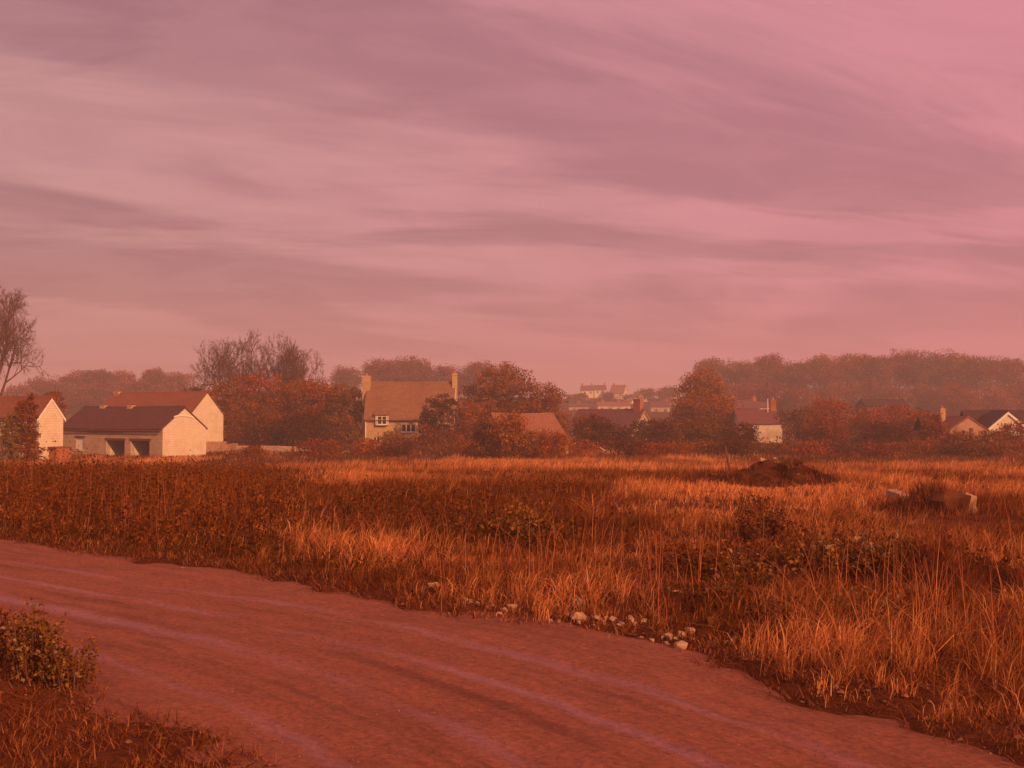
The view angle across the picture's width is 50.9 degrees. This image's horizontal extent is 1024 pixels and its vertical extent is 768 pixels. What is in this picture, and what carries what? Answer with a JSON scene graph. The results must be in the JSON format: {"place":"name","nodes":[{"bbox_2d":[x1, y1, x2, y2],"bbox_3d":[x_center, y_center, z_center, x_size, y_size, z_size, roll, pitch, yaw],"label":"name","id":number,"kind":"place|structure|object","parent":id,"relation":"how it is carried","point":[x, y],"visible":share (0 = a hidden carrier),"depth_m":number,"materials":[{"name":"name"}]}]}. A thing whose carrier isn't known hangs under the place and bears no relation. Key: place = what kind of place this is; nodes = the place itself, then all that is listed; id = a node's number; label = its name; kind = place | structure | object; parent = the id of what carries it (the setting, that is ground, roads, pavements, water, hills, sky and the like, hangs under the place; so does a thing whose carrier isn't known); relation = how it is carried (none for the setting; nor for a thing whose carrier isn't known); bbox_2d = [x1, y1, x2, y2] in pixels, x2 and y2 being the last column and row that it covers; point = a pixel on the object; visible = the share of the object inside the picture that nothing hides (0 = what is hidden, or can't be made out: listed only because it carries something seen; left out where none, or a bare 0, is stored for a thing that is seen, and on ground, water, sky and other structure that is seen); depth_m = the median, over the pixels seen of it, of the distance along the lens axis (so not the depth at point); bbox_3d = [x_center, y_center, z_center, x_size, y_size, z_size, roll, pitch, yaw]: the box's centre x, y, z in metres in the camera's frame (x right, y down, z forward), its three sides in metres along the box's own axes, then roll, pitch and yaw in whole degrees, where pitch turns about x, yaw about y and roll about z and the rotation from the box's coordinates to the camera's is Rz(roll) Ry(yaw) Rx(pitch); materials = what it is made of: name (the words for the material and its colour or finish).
{"place":"outdoors","nodes":[
{"label":"outdoors","id":0,"kind":"place"},
{"bbox_2d":[0,539,1023,767],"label":"dirt track","id":1,"kind":"structure","parent":0,"point":[655,692],"depth_m":7.48,"materials":[{"name":"brown soil"}]},
{"bbox_2d":[0,398,1023,767],"bbox_3d":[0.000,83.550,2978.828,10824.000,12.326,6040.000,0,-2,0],"label":"ground","id":2,"kind":"structure","parent":0,"point":[974,740],"depth_m":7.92,"materials":[{"name":"brown plant"}]},
{"bbox_2d":[0,412,24,461],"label":"autumn bush","id":3,"kind":"object","parent":2,"relation":"on","point":[6,429],"visible":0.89,"depth_m":78.69,"materials":[{"name":"brown plant"}]},
{"bbox_2d":[0,602,38,660],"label":"leafy weed","id":4,"kind":"object","parent":2,"relation":"on","point":[4,623],"visible":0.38,"depth_m":8.04,"materials":[{"name":"green plant"}]},
{"bbox_2d":[0,286,50,395],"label":"bare tree","id":5,"kind":"object","parent":2,"relation":"on","point":[8,332],"visible":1,"depth_m":134.03,"materials":[{"name":"brown plant"}]},
{"bbox_2d":[12,392,46,460],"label":"tree","id":6,"kind":"object","parent":2,"relation":"on","point":[29,434],"visible":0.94,"depth_m":79.57,"materials":[{"name":"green plant"}]},
{"bbox_2d":[0,395,71,461],"bbox_3d":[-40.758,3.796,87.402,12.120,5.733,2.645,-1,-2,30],"label":"stone house","id":7,"kind":"structure","parent":2,"relation":"on","point":[52,416],"depth_m":85.02,"materials":[{"name":"stone"}]},
{"bbox_2d":[0,597,80,684],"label":"leafy weed","id":8,"kind":"object","parent":2,"relation":"on","point":[21,661],"visible":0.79,"depth_m":7.43,"materials":[{"name":"green plant"}]},
{"bbox_2d":[27,636,103,691],"bbox_3d":[-3.051,1.924,7.383,0.476,0.419,0.536,0,-2,0],"label":"leafy weed","id":9,"kind":"object","parent":2,"relation":"on","point":[81,673],"visible":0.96,"depth_m":7.33,"materials":[{"name":"green plant"}]},
{"bbox_2d":[75,379,130,405],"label":"hazy tree","id":10,"kind":"object","parent":2,"relation":"on","point":[105,396],"visible":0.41,"depth_m":315.60,"materials":[{"name":"brown plant"}]},
{"bbox_2d":[63,405,207,456],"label":"garage","id":11,"kind":"structure","parent":2,"relation":"on","point":[155,430],"depth_m":93.07,"materials":[{"name":"stone"}]},
{"bbox_2d":[0,438,325,563],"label":"dark weeds","id":12,"kind":"object","parent":2,"relation":"on","point":[231,497],"visible":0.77,"depth_m":19.79,"materials":[{"name":"brown plant"}]},
{"bbox_2d":[103,391,224,441],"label":"barn house","id":13,"kind":"structure","parent":2,"relation":"on","point":[203,407],"depth_m":115.23,"materials":[{"name":"stone"}]},
{"bbox_2d":[188,337,257,421],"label":"bare tree","id":14,"kind":"object","parent":2,"relation":"on","point":[222,363],"visible":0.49,"depth_m":151.77,"materials":[{"name":"brown plant"}]},
{"bbox_2d":[205,380,262,443],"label":"autumn tree","id":15,"kind":"object","parent":2,"relation":"on","point":[225,401],"visible":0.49,"depth_m":137.06,"materials":[{"name":"brown plant"}]},
{"bbox_2d":[223,404,286,446],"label":"autumn bush","id":16,"kind":"object","parent":2,"relation":"on","point":[256,428],"visible":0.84,"depth_m":117.62,"materials":[{"name":"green plant"}]},
{"bbox_2d":[228,368,289,442],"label":"autumn tree","id":17,"kind":"object","parent":2,"relation":"on","point":[255,382],"visible":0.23,"depth_m":139.10,"materials":[{"name":"brown plant"}]},
{"bbox_2d":[233,329,305,401],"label":"bare tree","id":18,"kind":"object","parent":2,"relation":"on","point":[262,365],"visible":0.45,"depth_m":150.85,"materials":[{"name":"brown plant"}]},
{"bbox_2d":[248,372,316,443],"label":"autumn tree","id":19,"kind":"object","parent":2,"relation":"on","point":[286,401],"visible":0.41,"depth_m":134.79,"materials":[{"name":"brown plant"}]},
{"bbox_2d":[276,343,328,412],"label":"bare tree","id":20,"kind":"object","parent":2,"relation":"on","point":[293,356],"visible":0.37,"depth_m":146.48,"materials":[{"name":"brown plant"}]},
{"bbox_2d":[266,406,340,447],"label":"autumn bush","id":21,"kind":"object","parent":2,"relation":"on","point":[303,422],"visible":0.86,"depth_m":115.18,"materials":[{"name":"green plant"}]},
{"bbox_2d":[286,437,344,457],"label":"bramble bush","id":22,"kind":"object","parent":2,"relation":"on","point":[310,448],"visible":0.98,"depth_m":92.30,"materials":[{"name":"brown plant"}]},
{"bbox_2d":[290,377,352,438],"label":"autumn tree","id":23,"kind":"object","parent":2,"relation":"on","point":[316,392],"visible":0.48,"depth_m":132.63,"materials":[{"name":"brown plant"}]},
{"bbox_2d":[319,383,363,442],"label":"autumn tree","id":24,"kind":"object","parent":2,"relation":"on","point":[344,405],"visible":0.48,"depth_m":130.16,"materials":[{"name":"brown plant"}]},
{"bbox_2d":[318,413,364,448],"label":"autumn bush","id":25,"kind":"object","parent":2,"relation":"on","point":[338,423],"visible":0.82,"depth_m":117.07,"materials":[{"name":"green plant"}]},
{"bbox_2d":[328,364,362,407],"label":"tree","id":26,"kind":"object","parent":2,"relation":"on","point":[346,375],"visible":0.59,"depth_m":332.39,"materials":[{"name":"brown plant"}]},
{"bbox_2d":[353,355,406,385],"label":"tree","id":27,"kind":"object","parent":2,"relation":"on","point":[385,370],"visible":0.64,"depth_m":332.26,"materials":[{"name":"brown plant"}]},
{"bbox_2d":[370,437,420,456],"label":"bramble bush","id":28,"kind":"object","parent":2,"relation":"on","point":[405,450],"visible":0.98,"depth_m":93.40,"materials":[{"name":"brown plant"}]},
{"bbox_2d":[362,371,457,445],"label":"stone cottage","id":29,"kind":"structure","parent":2,"relation":"on","point":[391,406],"depth_m":128.23,"materials":[{"name":"stone"}]},
{"bbox_2d":[391,354,431,381],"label":"tree","id":30,"kind":"object","parent":2,"relation":"on","point":[408,375],"visible":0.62,"depth_m":333.09,"materials":[{"name":"brown plant"}]},
{"bbox_2d":[409,422,462,449],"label":"autumn bush","id":31,"kind":"object","parent":2,"relation":"on","point":[438,434],"visible":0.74,"depth_m":111.56,"materials":[{"name":"brown plant"}]},
{"bbox_2d":[420,393,462,445],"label":"autumn bush","id":32,"kind":"object","parent":2,"relation":"on","point":[438,413],"visible":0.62,"depth_m":120.63,"materials":[{"name":"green plant"}]},
{"bbox_2d":[435,510,507,542],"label":"leafy weed","id":33,"kind":"object","parent":2,"relation":"on","point":[464,522],"visible":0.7,"depth_m":15.59,"materials":[{"name":"green plant"}]},
{"bbox_2d":[453,395,490,445],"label":"autumn bush","id":34,"kind":"object","parent":2,"relation":"on","point":[468,417],"visible":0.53,"depth_m":127.11,"materials":[{"name":"brown plant"}]},
{"bbox_2d":[457,359,502,404],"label":"tree","id":35,"kind":"object","parent":2,"relation":"on","point":[471,368],"visible":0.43,"depth_m":332.60,"materials":[{"name":"brown plant"}]},
{"bbox_2d":[465,417,508,459],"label":"autumn bush","id":36,"kind":"object","parent":2,"relation":"on","point":[481,436],"visible":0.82,"depth_m":89.43,"materials":[{"name":"brown plant"}]},
{"bbox_2d":[473,361,535,413],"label":"autumn tree","id":37,"kind":"object","parent":2,"relation":"on","point":[495,400],"visible":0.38,"depth_m":141.16,"materials":[{"name":"orange plant"}]},
{"bbox_2d":[0,464,1023,540],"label":"field grass","id":38,"kind":"structure","parent":2,"relation":"on","point":[984,482],"depth_m":24.45,"materials":[{"name":"brown plant"}]},
{"bbox_2d":[0,455,1023,612],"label":"field weeds","id":39,"kind":"object","parent":2,"relation":"on","point":[56,505],"visible":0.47,"depth_m":19.28,"materials":[{"name":"brown plant"}]},
{"bbox_2d":[0,446,1023,475],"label":"grass","id":40,"kind":"structure","parent":2,"relation":"on","point":[602,461],"depth_m":71.32,"materials":[{"name":"brown plant"}]},
{"bbox_2d":[482,406,545,459],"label":"autumn bush","id":41,"kind":"object","parent":2,"relation":"on","point":[512,441],"visible":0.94,"depth_m":88.00,"materials":[{"name":"orange plant"}]},
{"bbox_2d":[11,490,1023,688],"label":"tall stalks","id":42,"kind":"object","parent":2,"relation":"on","point":[933,604],"visible":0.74,"depth_m":10.74,"materials":[{"name":"brown plant"}]},
{"bbox_2d":[477,412,568,454],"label":"barn","id":43,"kind":"structure","parent":2,"relation":"on","point":[540,422],"depth_m":97.94,"materials":[{"name":"stone"}]},
{"bbox_2d":[474,495,573,542],"bbox_3d":[0.160,2.000,15.765,1.464,0.689,1.417,1,-2,-36],"label":"leafy weed","id":44,"kind":"object","parent":2,"relation":"on","point":[534,515],"visible":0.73,"depth_m":15.57,"materials":[{"name":"green plant"}]},
{"bbox_2d":[507,377,570,435],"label":"autumn tree","id":45,"kind":"object","parent":2,"relation":"on","point":[539,406],"visible":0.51,"depth_m":136.85,"materials":[{"name":"orange plant"}]},
{"bbox_2d":[520,429,576,459],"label":"autumn bush","id":46,"kind":"object","parent":2,"relation":"on","point":[547,447],"visible":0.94,"depth_m":87.43,"materials":[{"name":"brown plant"}]},
{"bbox_2d":[571,413,616,450],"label":"autumn bush","id":47,"kind":"object","parent":2,"relation":"on","point":[596,435],"visible":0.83,"depth_m":111.34,"materials":[{"name":"brown plant"}]},
{"bbox_2d":[565,397,649,439],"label":"slate house","id":48,"kind":"structure","parent":2,"relation":"on","point":[622,417],"depth_m":151.33,"materials":[{"name":"stone"}]},
{"bbox_2d":[627,439,691,456],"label":"bramble bush","id":49,"kind":"object","parent":2,"relation":"on","point":[650,451],"visible":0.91,"depth_m":92.67,"materials":[{"name":"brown plant"}]},
{"bbox_2d":[641,417,683,446],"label":"autumn bush","id":50,"kind":"object","parent":2,"relation":"on","point":[663,426],"visible":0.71,"depth_m":123.03,"materials":[{"name":"brown plant"}]},
{"bbox_2d":[669,393,700,439],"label":"autumn tree","id":51,"kind":"object","parent":2,"relation":"on","point":[679,416],"visible":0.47,"depth_m":149.25,"materials":[{"name":"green plant"}]},
{"bbox_2d":[667,416,728,447],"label":"autumn bush","id":52,"kind":"object","parent":2,"relation":"on","point":[707,431],"visible":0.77,"depth_m":114.89,"materials":[{"name":"brown plant"}]},
{"bbox_2d":[651,537,747,578],"bbox_3d":[2.174,2.026,12.443,1.002,0.468,0.925,-1,-2,33],"label":"leafy weed","id":53,"kind":"object","parent":2,"relation":"on","point":[694,562],"visible":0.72,"depth_m":12.39,"materials":[{"name":"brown plant"}]},
{"bbox_2d":[668,366,736,437],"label":"autumn tree","id":54,"kind":"object","parent":2,"relation":"on","point":[706,390],"visible":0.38,"depth_m":158.86,"materials":[{"name":"orange plant"}]},
{"bbox_2d":[683,394,743,441],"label":"autumn tree","id":55,"kind":"object","parent":2,"relation":"on","point":[725,407],"visible":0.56,"depth_m":145.11,"materials":[{"name":"brown plant"}]},
{"bbox_2d":[686,356,742,402],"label":"tree","id":56,"kind":"object","parent":2,"relation":"on","point":[703,365],"visible":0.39,"depth_m":341.71,"materials":[{"name":"brown plant"}]},
{"bbox_2d":[680,571,771,610],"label":"leafy weed","id":57,"kind":"object","parent":2,"relation":"on","point":[705,592],"visible":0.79,"depth_m":10.30,"materials":[{"name":"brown plant"}]},
{"bbox_2d":[703,435,761,456],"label":"bramble bush","id":58,"kind":"object","parent":2,"relation":"on","point":[733,447],"visible":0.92,"depth_m":93.57,"materials":[{"name":"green plant"}]},
{"bbox_2d":[721,420,763,449],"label":"autumn bush","id":59,"kind":"object","parent":2,"relation":"on","point":[749,431],"visible":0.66,"depth_m":110.99,"materials":[{"name":"brown plant"}]},
{"bbox_2d":[725,359,773,399],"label":"tree","id":60,"kind":"object","parent":2,"relation":"on","point":[749,374],"visible":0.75,"depth_m":335.10,"materials":[{"name":"brown plant"}]},
{"bbox_2d":[736,506,762,543],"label":"leafy weed","id":61,"kind":"object","parent":2,"relation":"on","point":[746,525],"visible":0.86,"depth_m":15.41,"materials":[{"name":"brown plant"}]},
{"bbox_2d":[704,545,799,587],"bbox_3d":[2.637,2.018,11.809,1.050,0.442,1.001,-1,-2,26],"label":"leafy weed","id":62,"kind":"object","parent":2,"relation":"on","point":[760,564],"visible":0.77,"depth_m":11.74,"materials":[{"name":"green plant"}]},
{"bbox_2d":[730,397,781,442],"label":"white house","id":63,"kind":"structure","parent":2,"relation":"on","point":[764,420],"depth_m":140.54,"materials":[{"name":"stone"}]},
{"bbox_2d":[754,352,789,400],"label":"tree","id":64,"kind":"object","parent":2,"relation":"on","point":[774,364],"visible":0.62,"depth_m":339.38,"materials":[{"name":"brown plant"}]},
{"bbox_2d":[750,379,796,418],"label":"tree","id":65,"kind":"object","parent":2,"relation":"on","point":[768,392],"visible":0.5,"depth_m":292.34,"materials":[{"name":"brown plant"}]},
{"bbox_2d":[757,501,793,538],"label":"leafy weed","id":66,"kind":"object","parent":2,"relation":"on","point":[772,523],"visible":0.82,"depth_m":15.64,"materials":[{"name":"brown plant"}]},
{"bbox_2d":[739,592,821,631],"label":"leafy weed","id":67,"kind":"object","parent":2,"relation":"on","point":[760,608],"visible":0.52,"depth_m":9.44,"materials":[{"name":"brown plant"}]},
{"bbox_2d":[728,460,843,487],"bbox_3d":[7.398,2.638,30.835,5.389,0.922,6.000,0,-2,0],"label":"spoil heap","id":68,"kind":"object","parent":2,"relation":"on","point":[759,474],"visible":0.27,"depth_m":29.63,"materials":[{"name":"brown soil"}]},
{"bbox_2d":[772,405,823,444],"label":"autumn bush","id":69,"kind":"object","parent":2,"relation":"on","point":[797,426],"visible":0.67,"depth_m":131.54,"materials":[{"name":"brown plant"}]},
{"bbox_2d":[779,386,830,419],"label":"tree","id":70,"kind":"object","parent":2,"relation":"on","point":[793,399],"visible":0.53,"depth_m":284.90,"materials":[{"name":"brown plant"}]},
{"bbox_2d":[779,438,838,456],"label":"bramble bush","id":71,"kind":"object","parent":2,"relation":"on","point":[802,448],"visible":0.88,"depth_m":94.34,"materials":[{"name":"brown plant"}]},
{"bbox_2d":[740,553,891,583],"bbox_3d":[3.623,2.131,12.601,2.598,0.409,2.500,0,-2,0],"label":"bush","id":72,"kind":"object","parent":2,"relation":"on","point":[850,575],"visible":0.11,"depth_m":11.86,"materials":[{"name":"green plant"}]},
{"bbox_2d":[793,353,846,407],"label":"tree","id":73,"kind":"object","parent":2,"relation":"on","point":[814,371],"visible":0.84,"depth_m":326.93,"materials":[{"name":"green plant"}]},
{"bbox_2d":[767,529,885,578],"bbox_3d":[3.462,1.919,12.050,1.305,0.589,1.244,0,-2,0],"label":"leafy weed","id":74,"kind":"object","parent":2,"relation":"on","point":[795,562],"visible":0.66,"depth_m":11.88,"materials":[{"name":"green plant"}]},
{"bbox_2d":[800,414,856,446],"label":"autumn bush","id":75,"kind":"object","parent":2,"relation":"on","point":[831,432],"visible":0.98,"depth_m":120.53,"materials":[{"name":"brown plant"}]},
{"bbox_2d":[803,394,857,440],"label":"autumn tree","id":76,"kind":"object","parent":2,"relation":"on","point":[833,408],"visible":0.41,"depth_m":148.58,"materials":[{"name":"brown plant"}]},
{"bbox_2d":[809,383,855,419],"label":"tree","id":77,"kind":"object","parent":2,"relation":"on","point":[833,392],"visible":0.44,"depth_m":290.66,"materials":[{"name":"brown plant"}]},
{"bbox_2d":[831,353,873,408],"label":"tree","id":78,"kind":"object","parent":2,"relation":"on","point":[847,365],"visible":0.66,"depth_m":329.97,"materials":[{"name":"brown plant"}]},
{"bbox_2d":[807,523,917,575],"bbox_3d":[3.998,1.890,12.193,1.268,0.641,1.302,0,-2,0],"label":"leafy weed","id":79,"kind":"object","parent":2,"relation":"on","point":[858,543],"visible":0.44,"depth_m":11.97,"materials":[{"name":"green plant"}]},
{"bbox_2d":[841,406,896,442],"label":"autumn tree","id":80,"kind":"object","parent":2,"relation":"on","point":[857,420],"visible":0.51,"depth_m":141.24,"materials":[{"name":"brown plant"}]},
{"bbox_2d":[821,581,925,620],"bbox_3d":[3.235,1.964,9.588,0.793,0.316,0.938,0,-2,0],"label":"leafy weed","id":81,"kind":"object","parent":2,"relation":"on","point":[885,599],"visible":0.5,"depth_m":9.61,"materials":[{"name":"green plant"}]},
{"bbox_2d":[853,352,898,400],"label":"tree","id":82,"kind":"object","parent":2,"relation":"on","point":[878,375],"visible":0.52,"depth_m":328.79,"materials":[{"name":"brown plant"}]},
{"bbox_2d":[847,439,908,455],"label":"bramble bush","id":83,"kind":"object","parent":2,"relation":"on","point":[880,449],"visible":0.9,"depth_m":95.77,"materials":[{"name":"green plant"}]},
{"bbox_2d":[845,418,916,447],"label":"autumn bush","id":84,"kind":"object","parent":2,"relation":"on","point":[887,430],"visible":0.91,"depth_m":117.04,"materials":[{"name":"brown plant"}]},
{"bbox_2d":[855,399,909,423],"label":"dark shed","id":85,"kind":"structure","parent":2,"relation":"on","point":[866,403],"depth_m":191.53,"materials":[{"name":"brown wood"}]},
{"bbox_2d":[874,348,925,399],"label":"tree","id":86,"kind":"object","parent":2,"relation":"on","point":[896,360],"visible":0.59,"depth_m":341.69,"materials":[{"name":"brown plant"}]},
{"bbox_2d":[897,349,955,401],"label":"tree","id":87,"kind":"object","parent":2,"relation":"on","point":[926,375],"visible":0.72,"depth_m":336.54,"materials":[{"name":"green plant"}]},
{"bbox_2d":[915,412,947,448],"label":"autumn bush","id":88,"kind":"object","parent":2,"relation":"on","point":[932,423],"visible":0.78,"depth_m":109.56,"materials":[{"name":"brown plant"}]},
{"bbox_2d":[924,491,970,513],"bbox_3d":[8.172,2.285,20.075,0.820,0.596,0.643,0,-2,-6],"label":"boulder","id":89,"kind":"object","parent":2,"relation":"on","point":[939,498],"visible":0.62,"depth_m":19.83,"materials":[{"name":"grey stone"}]},
{"bbox_2d":[913,406,986,444],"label":"gabled cottage","id":90,"kind":"structure","parent":2,"relation":"on","point":[969,424],"depth_m":115.03,"materials":[{"name":"beige tile"}]},
{"bbox_2d":[881,542,1023,601],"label":"earth bank","id":91,"kind":"structure","parent":2,"relation":"on","point":[977,563],"depth_m":11.11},
{"bbox_2d":[934,348,975,401],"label":"tree","id":92,"kind":"object","parent":2,"relation":"on","point":[954,370],"visible":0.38,"depth_m":339.13,"materials":[{"name":"brown plant"}]},
{"bbox_2d":[930,379,987,416],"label":"tree","id":93,"kind":"object","parent":2,"relation":"on","point":[951,406],"visible":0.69,"depth_m":283.74,"materials":[{"name":"brown plant"}]},
{"bbox_2d":[952,354,1011,408],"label":"tree","id":94,"kind":"object","parent":2,"relation":"on","point":[980,371],"visible":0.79,"depth_m":325.94,"materials":[{"name":"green plant"}]},
{"bbox_2d":[960,410,1023,440],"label":"end house","id":95,"kind":"structure","parent":2,"relation":"on","point":[989,419],"depth_m":120.83,"materials":[{"name":"stone"}]},
{"bbox_2d":[966,384,1020,409],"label":"tree","id":96,"kind":"object","parent":2,"relation":"on","point":[990,401],"visible":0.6,"depth_m":287.68,"materials":[{"name":"brown plant"}]},
{"bbox_2d":[964,438,1023,456],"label":"bramble bush","id":97,"kind":"object","parent":2,"relation":"on","point":[990,450],"visible":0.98,"depth_m":92.30,"materials":[{"name":"green plant"}]},
{"bbox_2d":[988,356,1023,403],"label":"tree","id":98,"kind":"object","parent":2,"relation":"on","point":[1015,375],"visible":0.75,"depth_m":329.53,"materials":[{"name":"brown plant"}]},
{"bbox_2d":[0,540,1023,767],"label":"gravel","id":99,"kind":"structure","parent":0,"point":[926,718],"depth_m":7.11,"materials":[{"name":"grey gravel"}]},
{"bbox_2d":[0,0,1023,399],"label":"sky","id":100,"kind":"structure","parent":0,"point":[574,193],"materials":[{"name":"pink"}]},
{"bbox_2d":[655,454,1023,602],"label":"heap grass","id":101,"kind":"structure","parent":0,"point":[920,490],"depth_m":11.91,"materials":[{"name":"brown plant"}]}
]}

